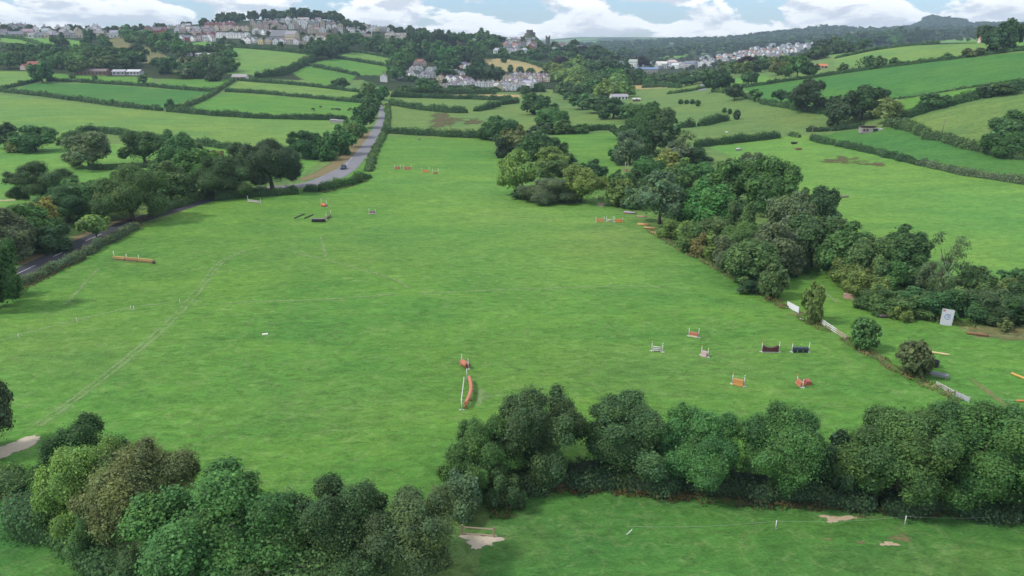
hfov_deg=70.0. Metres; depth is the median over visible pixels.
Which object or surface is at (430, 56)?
bush
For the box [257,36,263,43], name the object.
house
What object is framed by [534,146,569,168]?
broadleaf tree
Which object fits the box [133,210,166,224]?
bracken
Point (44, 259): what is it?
lane
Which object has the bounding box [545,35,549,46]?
church
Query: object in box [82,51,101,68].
broadleaf tree
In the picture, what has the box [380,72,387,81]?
roadside house
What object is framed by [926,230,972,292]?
sparse tree
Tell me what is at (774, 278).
round bush
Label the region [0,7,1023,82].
woodland
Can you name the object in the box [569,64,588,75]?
broadleaf tree
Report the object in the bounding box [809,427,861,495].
bush
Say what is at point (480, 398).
worn patch
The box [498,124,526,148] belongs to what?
broadleaf tree
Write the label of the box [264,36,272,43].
house
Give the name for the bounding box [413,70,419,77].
gabled house
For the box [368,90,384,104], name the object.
broadleaf tree
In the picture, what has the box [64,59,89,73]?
broadleaf tree
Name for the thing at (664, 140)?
broadleaf tree
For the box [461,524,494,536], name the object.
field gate
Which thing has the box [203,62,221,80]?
conifer tree
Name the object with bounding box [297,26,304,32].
gabled house
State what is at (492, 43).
broadleaf tree
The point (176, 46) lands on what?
broadleaf tree
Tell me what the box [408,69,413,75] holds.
house
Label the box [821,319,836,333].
board fence
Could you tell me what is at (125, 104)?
hedge
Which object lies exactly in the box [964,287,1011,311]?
bush
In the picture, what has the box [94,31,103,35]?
house
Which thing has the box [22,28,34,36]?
house
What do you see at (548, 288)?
worn path
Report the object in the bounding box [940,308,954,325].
painted board
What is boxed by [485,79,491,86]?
terraced house
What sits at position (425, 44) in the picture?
bush
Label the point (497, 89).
bush
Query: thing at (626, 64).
broadleaf tree
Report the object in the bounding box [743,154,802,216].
broadleaf tree
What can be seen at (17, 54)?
broadleaf tree
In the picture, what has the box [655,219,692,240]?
bush
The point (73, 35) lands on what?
bungalow
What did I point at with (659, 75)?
bush
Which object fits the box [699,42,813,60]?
distant houses
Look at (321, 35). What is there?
house
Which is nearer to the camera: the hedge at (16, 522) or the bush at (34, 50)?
the hedge at (16, 522)
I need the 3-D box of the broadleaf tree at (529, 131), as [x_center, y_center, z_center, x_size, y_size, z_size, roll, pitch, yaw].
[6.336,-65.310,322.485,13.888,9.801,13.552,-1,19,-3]
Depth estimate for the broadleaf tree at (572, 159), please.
282.11 m
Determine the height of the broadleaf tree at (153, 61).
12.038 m
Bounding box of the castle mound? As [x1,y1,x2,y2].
[523,36,544,43]
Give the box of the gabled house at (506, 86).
[502,80,510,90]
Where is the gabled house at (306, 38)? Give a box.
[303,35,309,41]
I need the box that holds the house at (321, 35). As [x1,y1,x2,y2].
[316,32,329,39]
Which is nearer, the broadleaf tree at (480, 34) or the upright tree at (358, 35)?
the upright tree at (358, 35)
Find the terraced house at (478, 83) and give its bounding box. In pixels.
[475,80,481,86]
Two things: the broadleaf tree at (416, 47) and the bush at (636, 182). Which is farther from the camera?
the broadleaf tree at (416, 47)
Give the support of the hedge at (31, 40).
on the ground at (364, 381)
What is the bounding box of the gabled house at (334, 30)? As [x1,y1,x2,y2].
[331,26,337,33]
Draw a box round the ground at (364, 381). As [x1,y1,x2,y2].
[0,19,1023,575]
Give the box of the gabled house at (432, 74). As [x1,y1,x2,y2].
[429,69,435,77]
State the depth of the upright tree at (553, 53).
1071.77 m
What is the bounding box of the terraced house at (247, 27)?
[244,24,250,30]
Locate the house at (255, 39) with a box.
[250,35,258,42]
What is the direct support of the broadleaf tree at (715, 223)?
on the ground at (364, 381)
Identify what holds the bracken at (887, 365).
on the ground at (364, 381)
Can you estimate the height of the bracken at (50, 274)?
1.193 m
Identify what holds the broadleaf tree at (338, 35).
on the ground at (364, 381)
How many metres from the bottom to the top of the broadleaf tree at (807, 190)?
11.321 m
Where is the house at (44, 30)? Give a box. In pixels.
[41,27,51,32]
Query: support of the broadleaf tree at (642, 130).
on the ground at (364, 381)
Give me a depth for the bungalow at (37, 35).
1076.65 m
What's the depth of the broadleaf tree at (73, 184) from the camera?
191.54 m
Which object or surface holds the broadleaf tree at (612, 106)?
on the ground at (364, 381)
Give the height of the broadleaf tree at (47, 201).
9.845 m
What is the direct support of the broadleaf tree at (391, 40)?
on the ground at (364, 381)
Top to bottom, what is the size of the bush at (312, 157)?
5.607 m
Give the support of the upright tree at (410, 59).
on the ground at (364, 381)
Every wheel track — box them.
[34,249,243,424]
[40,250,245,425]
[67,269,98,301]
[320,236,326,255]
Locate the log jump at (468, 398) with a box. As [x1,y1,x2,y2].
[459,369,473,409]
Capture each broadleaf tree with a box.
[0,48,14,63]
[0,52,19,68]
[0,121,16,146]
[0,159,79,200]
[0,207,37,260]
[0,236,22,308]
[0,379,15,439]
[5,203,60,238]
[7,124,58,152]
[13,51,26,60]
[15,43,35,51]
[22,410,133,527]
[25,60,54,82]
[28,195,61,220]
[30,184,99,221]
[30,433,125,543]
[36,43,51,54]
[47,51,68,68]
[49,32,70,47]
[49,46,68,55]
[59,177,118,217]
[60,130,111,167]
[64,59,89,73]
[65,434,200,553]
[67,49,89,62]
[69,43,88,52]
[74,212,110,237]
[79,36,91,43]
[82,28,96,40]
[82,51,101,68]
[86,45,108,52]
[87,54,131,69]
[87,160,172,220]
[96,33,108,41]
[98,38,112,46]
[111,452,310,575]
[116,48,140,67]
[117,26,128,36]
[117,130,161,162]
[130,34,147,44]
[133,50,147,64]
[135,30,147,38]
[137,74,147,82]
[142,29,153,34]
[146,449,202,519]
[147,160,198,200]
[149,57,160,66]
[154,128,199,162]
[156,30,170,39]
[158,56,175,62]
[164,98,174,107]
[168,41,190,52]
[172,68,193,78]
[172,147,221,191]
[177,61,192,69]
[186,42,200,54]
[189,154,255,196]
[196,51,216,66]
[200,43,213,52]
[209,150,223,155]
[211,64,229,75]
[213,43,233,52]
[219,47,237,58]
[225,142,248,166]
[227,511,355,575]
[239,137,303,188]
[285,130,323,157]
[287,469,390,575]
[304,37,317,49]
[304,42,328,58]
[314,37,329,54]
[322,124,357,154]
[324,43,338,57]
[325,36,336,46]
[326,31,344,40]
[330,77,350,86]
[332,39,350,52]
[341,122,363,146]
[342,32,357,47]
[342,116,368,137]
[350,105,375,124]
[351,481,459,575]
[359,81,375,94]
[360,36,369,46]
[360,93,381,103]
[361,99,380,115]
[364,37,378,50]
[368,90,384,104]
[371,34,381,40]
[372,42,381,52]
[375,85,389,96]
[379,35,395,44]
[383,44,396,53]
[385,59,395,66]
[388,64,406,79]
[390,52,407,62]
[394,38,406,48]
[398,84,413,88]
[400,43,409,51]
[403,47,415,58]
[405,30,425,43]
[405,42,422,54]
[415,77,439,93]
[416,28,431,41]
[429,29,451,42]
[431,61,440,67]
[434,64,458,75]
[435,413,512,493]
[438,55,461,68]
[442,41,450,48]
[444,46,453,54]
[446,85,458,89]
[447,30,459,45]
[453,45,467,51]
[457,31,473,44]
[463,61,487,80]
[474,28,489,40]
[476,116,492,139]
[483,37,501,48]
[485,34,507,41]
[485,64,504,80]
[489,115,519,141]
[492,381,590,491]
[495,47,507,52]
[498,51,509,57]
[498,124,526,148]
[515,50,528,57]
[515,129,560,161]
[519,92,550,114]
[522,92,543,99]
[525,129,534,134]
[526,49,536,56]
[531,100,559,113]
[532,53,541,59]
[533,106,569,125]
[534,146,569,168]
[536,159,567,179]
[539,45,551,52]
[542,62,564,81]
[549,67,578,81]
[550,56,569,63]
[555,81,573,99]
[558,139,568,152]
[559,49,578,57]
[559,164,608,202]
[561,61,574,68]
[561,84,588,98]
[563,74,584,84]
[563,153,577,164]
[566,55,589,66]
[567,92,594,108]
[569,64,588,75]
[578,158,608,177]
[579,94,610,112]
[580,78,601,94]
[580,386,675,481]
[585,59,595,73]
[587,44,603,49]
[592,58,623,73]
[592,78,620,96]
[596,74,610,80]
[597,97,627,118]
[598,53,620,62]
[600,48,613,55]
[600,67,621,75]
[607,169,634,183]
[608,69,632,85]
[609,125,626,136]
[611,128,646,165]
[612,46,633,55]
[614,119,652,143]
[618,82,636,95]
[618,103,634,118]
[619,61,630,68]
[623,56,632,62]
[623,66,642,84]
[624,101,660,123]
[633,155,664,184]
[635,117,674,150]
[643,76,657,84]
[650,122,680,148]
[655,72,668,77]
[655,105,677,123]
[655,148,679,167]
[655,400,742,492]
[656,141,690,160]
[657,77,670,82]
[662,162,697,191]
[673,177,738,223]
[679,77,693,85]
[680,145,713,163]
[685,161,717,181]
[687,75,696,84]
[691,68,702,73]
[693,73,704,81]
[695,215,729,243]
[698,68,712,75]
[702,71,729,88]
[706,157,762,202]
[714,67,727,75]
[714,219,772,244]
[718,61,729,68]
[720,61,739,74]
[721,72,734,87]
[724,83,744,99]
[725,196,744,209]
[733,398,836,501]
[734,55,756,62]
[734,60,753,74]
[738,151,769,172]
[740,71,759,83]
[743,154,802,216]
[748,89,763,99]
[751,221,808,275]
[754,55,765,60]
[755,61,769,71]
[764,189,819,231]
[765,56,775,63]
[767,58,787,74]
[770,55,788,65]
[771,89,790,102]
[779,66,793,76]
[786,77,826,111]
[789,212,847,266]
[801,187,812,201]
[803,61,820,75]
[808,183,842,218]
[811,39,829,46]
[813,220,877,271]
[824,94,861,125]
[825,401,962,507]
[830,233,894,277]
[841,32,857,44]
[841,84,886,119]
[850,30,866,41]
[863,55,875,66]
[870,55,887,65]
[870,96,904,119]
[872,31,891,44]
[878,89,891,104]
[885,223,936,266]
[886,34,905,45]
[888,57,899,63]
[890,26,907,37]
[904,31,921,42]
[913,27,930,37]
[918,92,953,106]
[924,393,990,483]
[927,398,1023,514]
[953,265,999,291]
[975,84,1001,97]
[980,22,1018,51]
[987,109,1023,138]
[992,83,1022,94]
[994,468,1023,505]
[996,267,1023,280]
[1004,17,1023,43]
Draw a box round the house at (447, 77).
[445,73,452,81]
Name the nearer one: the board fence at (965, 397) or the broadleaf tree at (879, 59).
the board fence at (965, 397)
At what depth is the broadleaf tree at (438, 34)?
1112.66 m
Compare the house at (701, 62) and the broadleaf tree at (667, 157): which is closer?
the broadleaf tree at (667, 157)
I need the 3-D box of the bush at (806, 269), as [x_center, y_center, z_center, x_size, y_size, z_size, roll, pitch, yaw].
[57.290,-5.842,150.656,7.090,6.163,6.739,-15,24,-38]
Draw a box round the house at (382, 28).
[379,26,386,31]
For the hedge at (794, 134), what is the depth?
354.20 m
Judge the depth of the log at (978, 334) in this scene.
118.77 m
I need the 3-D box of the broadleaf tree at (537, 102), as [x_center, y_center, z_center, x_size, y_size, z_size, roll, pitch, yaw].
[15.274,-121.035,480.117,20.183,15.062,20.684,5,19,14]
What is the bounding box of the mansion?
[385,30,400,39]
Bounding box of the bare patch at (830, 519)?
[819,515,856,522]
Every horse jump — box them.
[247,196,261,203]
[311,217,325,221]
[459,354,470,369]
[650,341,663,352]
[687,326,699,337]
[699,346,709,357]
[730,372,745,386]
[759,341,780,352]
[790,342,809,352]
[795,374,804,388]
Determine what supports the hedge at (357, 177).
on the ground at (364, 381)
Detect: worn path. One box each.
[21,303,159,334]
[227,294,391,302]
[293,252,407,287]
[422,286,659,293]
[802,273,837,301]
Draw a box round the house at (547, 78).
[545,74,551,81]
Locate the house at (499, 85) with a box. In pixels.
[492,81,502,90]
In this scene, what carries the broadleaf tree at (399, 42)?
on the ground at (364, 381)
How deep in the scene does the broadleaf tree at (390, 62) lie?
834.49 m
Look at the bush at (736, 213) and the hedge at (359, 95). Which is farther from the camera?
the hedge at (359, 95)
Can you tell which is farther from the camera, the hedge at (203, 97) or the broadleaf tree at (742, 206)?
the hedge at (203, 97)
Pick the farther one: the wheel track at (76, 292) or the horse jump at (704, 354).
the wheel track at (76, 292)
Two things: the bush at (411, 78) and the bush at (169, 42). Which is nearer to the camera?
the bush at (411, 78)
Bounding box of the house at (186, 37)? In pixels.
[184,34,190,40]
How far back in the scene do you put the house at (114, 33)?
1109.40 m
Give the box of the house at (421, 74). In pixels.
[420,69,424,77]
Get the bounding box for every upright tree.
[353,32,364,45]
[379,41,388,53]
[386,64,396,74]
[395,60,407,69]
[405,53,414,66]
[495,149,538,190]
[546,51,559,56]
[551,46,569,51]
[563,44,578,50]
[576,46,590,52]
[583,50,606,59]
[595,40,612,45]
[626,169,687,223]
[633,56,650,66]
[752,59,766,71]
[785,54,809,75]
[830,37,842,51]
[856,38,872,46]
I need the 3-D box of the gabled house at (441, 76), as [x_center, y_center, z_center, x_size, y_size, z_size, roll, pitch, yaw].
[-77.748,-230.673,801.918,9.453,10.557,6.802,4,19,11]
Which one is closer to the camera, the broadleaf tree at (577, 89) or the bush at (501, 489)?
the bush at (501, 489)
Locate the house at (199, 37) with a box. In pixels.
[196,34,202,40]
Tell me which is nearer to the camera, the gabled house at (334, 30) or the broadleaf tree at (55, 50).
the broadleaf tree at (55, 50)
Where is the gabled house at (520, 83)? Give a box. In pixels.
[518,80,524,87]
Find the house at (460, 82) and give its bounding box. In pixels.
[457,80,463,85]
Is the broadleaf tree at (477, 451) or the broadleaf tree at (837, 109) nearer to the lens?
the broadleaf tree at (477, 451)
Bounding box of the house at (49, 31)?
[46,28,55,34]
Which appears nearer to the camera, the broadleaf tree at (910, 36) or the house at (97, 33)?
the house at (97, 33)
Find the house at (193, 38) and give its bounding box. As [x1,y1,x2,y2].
[190,34,196,40]
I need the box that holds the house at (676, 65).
[671,62,679,68]
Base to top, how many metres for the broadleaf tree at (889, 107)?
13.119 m
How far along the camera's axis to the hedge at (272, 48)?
953.49 m
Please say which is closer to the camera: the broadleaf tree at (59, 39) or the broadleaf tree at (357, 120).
the broadleaf tree at (357, 120)
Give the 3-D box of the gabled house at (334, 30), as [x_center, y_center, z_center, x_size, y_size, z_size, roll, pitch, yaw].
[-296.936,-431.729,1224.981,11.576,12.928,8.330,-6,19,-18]
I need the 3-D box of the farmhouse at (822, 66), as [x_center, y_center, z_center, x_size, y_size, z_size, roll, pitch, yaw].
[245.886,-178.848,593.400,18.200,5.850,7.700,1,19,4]
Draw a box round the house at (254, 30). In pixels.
[251,28,258,33]
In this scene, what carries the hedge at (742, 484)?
on the ground at (364, 381)
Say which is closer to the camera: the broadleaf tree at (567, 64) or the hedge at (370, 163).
the hedge at (370, 163)
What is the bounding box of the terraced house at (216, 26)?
[213,24,218,30]
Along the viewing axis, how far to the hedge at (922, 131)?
297.21 m
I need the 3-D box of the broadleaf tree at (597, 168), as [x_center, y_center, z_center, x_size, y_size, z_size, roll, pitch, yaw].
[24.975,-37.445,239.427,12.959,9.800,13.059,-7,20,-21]
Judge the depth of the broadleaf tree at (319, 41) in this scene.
909.37 m
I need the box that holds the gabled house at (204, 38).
[202,34,207,41]
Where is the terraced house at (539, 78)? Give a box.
[536,73,542,81]
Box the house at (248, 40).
[245,36,251,43]
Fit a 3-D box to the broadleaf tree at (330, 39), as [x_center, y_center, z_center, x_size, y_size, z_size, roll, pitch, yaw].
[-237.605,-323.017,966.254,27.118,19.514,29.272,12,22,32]
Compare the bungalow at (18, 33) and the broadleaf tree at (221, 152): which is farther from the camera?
the bungalow at (18, 33)
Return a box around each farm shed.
[111,69,126,74]
[125,69,143,74]
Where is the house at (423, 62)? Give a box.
[421,59,426,65]
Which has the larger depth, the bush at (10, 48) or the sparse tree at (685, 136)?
the bush at (10, 48)
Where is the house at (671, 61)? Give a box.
[668,59,676,64]
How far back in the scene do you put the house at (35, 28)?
1201.06 m
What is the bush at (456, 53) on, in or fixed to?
on the ground at (364, 381)
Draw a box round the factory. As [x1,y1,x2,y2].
[634,67,657,72]
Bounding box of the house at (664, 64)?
[655,60,668,68]
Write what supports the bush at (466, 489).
on the ground at (364, 381)
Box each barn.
[75,69,111,75]
[858,126,882,132]
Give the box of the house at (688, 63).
[684,60,697,68]
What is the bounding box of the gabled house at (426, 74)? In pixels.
[423,69,428,77]
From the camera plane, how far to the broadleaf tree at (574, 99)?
512.71 m
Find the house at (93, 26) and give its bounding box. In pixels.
[91,23,100,28]
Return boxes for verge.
[14,215,140,263]
[297,131,370,180]
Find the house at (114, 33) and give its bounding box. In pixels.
[109,29,119,37]
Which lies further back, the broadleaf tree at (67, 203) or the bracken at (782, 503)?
the broadleaf tree at (67, 203)
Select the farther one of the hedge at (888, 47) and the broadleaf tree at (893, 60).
the hedge at (888, 47)
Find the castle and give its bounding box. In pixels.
[524,30,534,35]
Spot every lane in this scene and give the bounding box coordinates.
[15,187,267,277]
[267,104,384,188]
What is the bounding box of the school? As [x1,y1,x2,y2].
[143,25,167,33]
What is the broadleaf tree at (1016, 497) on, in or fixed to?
on the ground at (364, 381)
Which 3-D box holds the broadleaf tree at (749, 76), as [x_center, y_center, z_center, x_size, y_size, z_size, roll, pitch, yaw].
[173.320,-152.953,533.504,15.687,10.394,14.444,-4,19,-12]
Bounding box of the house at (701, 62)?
[698,60,705,66]
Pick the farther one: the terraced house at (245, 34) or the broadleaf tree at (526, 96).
the terraced house at (245, 34)
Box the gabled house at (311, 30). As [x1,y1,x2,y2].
[307,26,315,33]
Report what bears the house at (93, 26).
on the ground at (364, 381)
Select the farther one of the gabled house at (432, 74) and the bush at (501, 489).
the gabled house at (432, 74)
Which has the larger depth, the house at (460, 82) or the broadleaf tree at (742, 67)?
the house at (460, 82)
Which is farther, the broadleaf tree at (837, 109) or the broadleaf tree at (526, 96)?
the broadleaf tree at (526, 96)
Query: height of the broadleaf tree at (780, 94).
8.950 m
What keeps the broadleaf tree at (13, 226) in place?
on the ground at (364, 381)
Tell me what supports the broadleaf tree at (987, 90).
on the ground at (364, 381)
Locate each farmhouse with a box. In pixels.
[19,59,40,69]
[609,92,628,99]
[814,64,827,68]
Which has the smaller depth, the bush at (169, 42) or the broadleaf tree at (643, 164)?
the broadleaf tree at (643, 164)
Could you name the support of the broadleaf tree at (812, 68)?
on the ground at (364, 381)
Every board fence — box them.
[787,301,799,313]
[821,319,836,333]
[836,329,846,339]
[936,381,954,394]
[955,391,970,402]
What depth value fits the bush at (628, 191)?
206.36 m
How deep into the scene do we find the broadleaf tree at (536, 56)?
1046.35 m
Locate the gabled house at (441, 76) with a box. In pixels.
[436,73,444,81]
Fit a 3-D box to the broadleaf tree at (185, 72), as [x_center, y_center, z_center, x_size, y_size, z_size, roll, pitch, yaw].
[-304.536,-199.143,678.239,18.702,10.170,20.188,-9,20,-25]
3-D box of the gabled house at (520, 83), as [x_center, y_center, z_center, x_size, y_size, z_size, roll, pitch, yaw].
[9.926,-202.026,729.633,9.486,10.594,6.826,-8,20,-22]
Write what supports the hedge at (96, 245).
on the ground at (364, 381)
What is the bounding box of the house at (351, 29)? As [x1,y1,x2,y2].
[348,26,354,32]
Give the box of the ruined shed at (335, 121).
[329,119,343,122]
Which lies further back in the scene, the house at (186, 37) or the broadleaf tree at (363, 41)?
the house at (186, 37)
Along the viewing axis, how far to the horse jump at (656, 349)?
113.14 m
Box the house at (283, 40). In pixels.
[278,36,285,43]
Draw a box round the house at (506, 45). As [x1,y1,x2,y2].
[501,41,509,48]
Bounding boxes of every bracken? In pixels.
[0,491,24,502]
[9,257,85,297]
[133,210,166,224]
[319,179,368,192]
[489,487,524,519]
[544,482,600,496]
[613,488,692,503]
[647,229,734,280]
[693,489,832,511]
[734,280,788,308]
[796,313,834,331]
[833,506,959,519]
[839,336,900,372]
[899,372,962,400]
[914,314,975,326]
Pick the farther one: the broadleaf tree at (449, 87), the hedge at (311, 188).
the broadleaf tree at (449, 87)
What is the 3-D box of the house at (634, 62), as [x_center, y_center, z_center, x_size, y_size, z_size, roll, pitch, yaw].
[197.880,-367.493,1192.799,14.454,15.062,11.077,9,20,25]
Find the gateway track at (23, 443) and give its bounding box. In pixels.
[0,435,39,458]
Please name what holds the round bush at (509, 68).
on the ground at (364, 381)
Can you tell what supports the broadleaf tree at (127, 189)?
on the ground at (364, 381)
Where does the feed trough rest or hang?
on the ground at (364, 381)
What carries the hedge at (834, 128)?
on the ground at (364, 381)
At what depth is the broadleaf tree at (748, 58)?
734.13 m
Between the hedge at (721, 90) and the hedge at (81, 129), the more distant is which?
the hedge at (721, 90)
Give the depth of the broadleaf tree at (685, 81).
651.86 m
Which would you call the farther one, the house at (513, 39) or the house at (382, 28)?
the house at (382, 28)
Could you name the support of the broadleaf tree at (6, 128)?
on the ground at (364, 381)
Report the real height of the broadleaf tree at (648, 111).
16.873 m
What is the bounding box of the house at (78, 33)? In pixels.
[75,29,81,37]
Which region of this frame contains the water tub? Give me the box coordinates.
[934,359,939,367]
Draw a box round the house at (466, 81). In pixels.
[462,78,470,84]
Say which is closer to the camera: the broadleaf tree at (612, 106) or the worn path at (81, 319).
the worn path at (81, 319)
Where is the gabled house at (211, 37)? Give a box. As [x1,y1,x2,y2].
[207,34,215,41]
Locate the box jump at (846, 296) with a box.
[843,293,854,299]
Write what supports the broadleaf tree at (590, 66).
on the ground at (364, 381)
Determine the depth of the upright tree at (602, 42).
3000.12 m
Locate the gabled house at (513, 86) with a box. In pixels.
[510,81,518,90]
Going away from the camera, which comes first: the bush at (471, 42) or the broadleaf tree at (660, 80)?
the broadleaf tree at (660, 80)
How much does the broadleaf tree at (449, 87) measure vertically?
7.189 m
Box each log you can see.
[878,314,890,317]
[966,331,988,336]
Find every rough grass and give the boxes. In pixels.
[821,156,866,163]
[866,163,885,165]
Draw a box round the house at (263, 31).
[261,28,268,34]
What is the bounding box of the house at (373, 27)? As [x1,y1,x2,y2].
[369,24,375,30]
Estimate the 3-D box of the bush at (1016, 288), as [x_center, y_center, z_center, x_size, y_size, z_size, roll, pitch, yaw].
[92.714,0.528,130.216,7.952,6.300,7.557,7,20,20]
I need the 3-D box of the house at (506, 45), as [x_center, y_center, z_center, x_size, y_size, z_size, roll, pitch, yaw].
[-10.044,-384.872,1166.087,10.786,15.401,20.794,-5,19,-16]
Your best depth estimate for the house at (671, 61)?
1483.71 m
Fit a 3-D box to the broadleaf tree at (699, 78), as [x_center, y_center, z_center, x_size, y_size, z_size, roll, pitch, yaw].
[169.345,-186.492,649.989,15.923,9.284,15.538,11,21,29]
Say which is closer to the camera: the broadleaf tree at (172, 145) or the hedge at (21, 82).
the broadleaf tree at (172, 145)
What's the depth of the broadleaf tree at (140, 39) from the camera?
973.49 m
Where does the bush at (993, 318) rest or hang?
on the ground at (364, 381)
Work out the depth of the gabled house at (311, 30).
1210.12 m
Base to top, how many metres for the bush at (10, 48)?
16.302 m
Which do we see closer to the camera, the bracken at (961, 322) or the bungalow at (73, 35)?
the bracken at (961, 322)
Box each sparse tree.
[673,130,696,153]
[854,58,862,67]
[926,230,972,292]
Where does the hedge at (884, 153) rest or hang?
on the ground at (364, 381)
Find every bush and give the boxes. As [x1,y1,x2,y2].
[4,139,22,152]
[5,263,24,297]
[7,46,21,53]
[20,51,37,63]
[25,47,40,53]
[28,223,74,254]
[29,493,70,543]
[36,51,56,67]
[43,44,62,51]
[62,511,120,571]
[94,46,117,56]
[107,523,148,573]
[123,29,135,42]
[128,27,140,33]
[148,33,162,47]
[154,38,167,49]
[154,57,171,73]
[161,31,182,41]
[166,38,177,45]
[170,61,184,73]
[179,56,198,65]
[192,61,207,77]
[193,141,210,151]
[208,56,224,65]
[218,57,240,71]
[309,146,319,159]
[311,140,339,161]
[396,86,409,92]
[405,75,416,80]
[418,39,431,55]
[423,49,435,61]
[428,40,444,54]
[435,48,447,60]
[445,467,486,523]
[449,48,463,61]
[461,46,472,61]
[467,39,485,50]
[470,51,484,64]
[484,462,527,510]
[490,86,501,91]
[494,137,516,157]
[507,64,513,71]
[510,185,534,199]
[515,66,524,72]
[515,177,578,205]
[517,85,530,93]
[525,68,535,72]
[530,83,545,91]
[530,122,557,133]
[552,119,571,133]
[558,190,579,201]
[570,123,588,133]
[604,178,634,206]
[607,145,627,160]
[619,186,647,209]
[629,168,649,187]
[635,74,648,84]
[635,143,659,160]
[650,73,662,80]
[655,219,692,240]
[660,157,689,171]
[670,75,682,82]
[675,221,718,251]
[677,70,690,77]
[688,232,707,256]
[695,100,700,105]
[702,233,716,262]
[710,234,738,272]
[721,237,783,284]
[725,199,758,227]
[733,110,740,119]
[735,277,771,293]
[758,263,790,298]
[782,258,809,277]
[801,281,826,324]
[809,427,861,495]
[828,257,871,285]
[837,62,848,71]
[840,270,892,297]
[849,316,882,350]
[852,284,897,316]
[863,288,934,318]
[882,257,906,291]
[887,117,916,127]
[888,306,913,322]
[892,286,958,319]
[894,337,935,377]
[897,264,918,285]
[912,261,952,292]
[942,288,993,322]
[961,47,985,56]
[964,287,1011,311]
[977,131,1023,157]
[983,305,1017,325]
[991,277,1019,294]
[991,292,1023,325]
[996,316,1013,331]
[1006,271,1023,298]
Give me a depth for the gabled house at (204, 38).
1078.68 m
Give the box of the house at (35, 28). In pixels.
[32,24,39,31]
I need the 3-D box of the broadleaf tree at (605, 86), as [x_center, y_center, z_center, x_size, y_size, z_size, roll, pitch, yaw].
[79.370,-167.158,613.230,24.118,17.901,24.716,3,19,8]
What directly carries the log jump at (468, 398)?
on the ground at (364, 381)
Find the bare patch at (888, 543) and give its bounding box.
[880,541,898,545]
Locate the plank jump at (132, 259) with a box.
[112,251,154,263]
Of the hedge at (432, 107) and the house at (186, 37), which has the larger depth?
the house at (186, 37)
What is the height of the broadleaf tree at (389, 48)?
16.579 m
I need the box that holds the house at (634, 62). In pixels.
[628,59,637,66]
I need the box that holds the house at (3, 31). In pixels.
[0,28,6,34]
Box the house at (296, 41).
[293,37,300,44]
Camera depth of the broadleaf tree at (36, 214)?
168.12 m
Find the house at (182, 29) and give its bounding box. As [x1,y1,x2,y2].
[179,26,186,32]
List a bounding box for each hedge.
[0,34,44,44]
[0,78,41,88]
[0,87,163,110]
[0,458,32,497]
[0,483,145,575]
[21,249,86,285]
[46,77,215,91]
[55,123,95,145]
[81,222,140,255]
[87,161,148,170]
[94,126,241,148]
[148,190,215,215]
[165,104,347,119]
[174,77,235,108]
[213,185,298,200]
[224,87,361,102]
[231,42,309,54]
[236,77,359,92]
[254,53,315,77]
[303,183,320,192]
[305,61,359,75]
[318,170,372,190]
[334,55,385,65]
[347,48,390,57]
[351,92,364,98]
[362,103,391,171]
[381,125,489,138]
[388,97,467,112]
[390,90,518,100]
[394,86,496,94]
[473,100,501,111]
[483,453,683,505]
[484,53,547,66]
[500,97,519,104]
[584,123,615,131]
[641,80,681,87]
[666,85,707,93]
[676,116,695,127]
[682,468,879,517]
[693,130,780,146]
[697,113,729,125]
[711,87,760,102]
[734,46,1023,87]
[759,98,825,113]
[787,131,800,137]
[806,121,864,131]
[809,132,836,144]
[829,47,873,54]
[834,40,940,58]
[834,140,916,164]
[877,481,1023,529]
[882,117,1023,159]
[890,77,1019,99]
[900,78,1023,117]
[914,157,1023,184]
[1002,45,1021,52]
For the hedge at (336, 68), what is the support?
on the ground at (364, 381)
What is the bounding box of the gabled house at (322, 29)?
[319,26,325,32]
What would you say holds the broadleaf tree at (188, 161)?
on the ground at (364, 381)
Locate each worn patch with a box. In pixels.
[427,112,464,126]
[465,118,481,123]
[477,390,487,405]
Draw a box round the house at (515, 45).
[512,42,518,48]
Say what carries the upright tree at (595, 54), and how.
on the ground at (364, 381)
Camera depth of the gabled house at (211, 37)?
1079.60 m
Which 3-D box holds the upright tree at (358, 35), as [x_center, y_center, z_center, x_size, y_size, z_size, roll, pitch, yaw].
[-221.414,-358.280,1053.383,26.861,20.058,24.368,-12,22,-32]
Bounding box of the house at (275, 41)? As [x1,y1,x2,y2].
[272,38,278,44]
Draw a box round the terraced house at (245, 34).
[243,31,250,36]
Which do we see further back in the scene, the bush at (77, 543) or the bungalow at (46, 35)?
the bungalow at (46, 35)
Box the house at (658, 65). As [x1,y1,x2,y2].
[654,62,661,68]
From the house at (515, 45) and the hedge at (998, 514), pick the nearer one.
the hedge at (998, 514)
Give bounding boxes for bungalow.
[11,30,23,35]
[27,31,40,37]
[33,31,43,37]
[42,33,49,37]
[70,32,76,37]
[231,74,248,80]
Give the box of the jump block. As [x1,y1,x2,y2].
[804,379,811,385]
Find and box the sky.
[0,0,1023,39]
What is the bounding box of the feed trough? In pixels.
[925,371,948,379]
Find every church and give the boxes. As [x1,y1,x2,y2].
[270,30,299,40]
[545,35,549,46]
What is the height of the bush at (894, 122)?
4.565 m
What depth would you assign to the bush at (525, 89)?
681.38 m
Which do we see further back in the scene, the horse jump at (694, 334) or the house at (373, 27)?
the house at (373, 27)
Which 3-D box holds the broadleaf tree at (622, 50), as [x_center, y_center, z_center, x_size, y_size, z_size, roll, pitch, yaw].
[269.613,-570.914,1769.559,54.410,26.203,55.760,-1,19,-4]
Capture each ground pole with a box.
[932,351,949,355]
[1011,372,1023,378]
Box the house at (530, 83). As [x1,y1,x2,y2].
[522,79,534,87]
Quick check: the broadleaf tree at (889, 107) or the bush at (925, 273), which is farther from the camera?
the broadleaf tree at (889, 107)
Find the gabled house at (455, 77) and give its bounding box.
[450,74,459,80]
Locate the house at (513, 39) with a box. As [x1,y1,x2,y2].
[510,36,516,42]

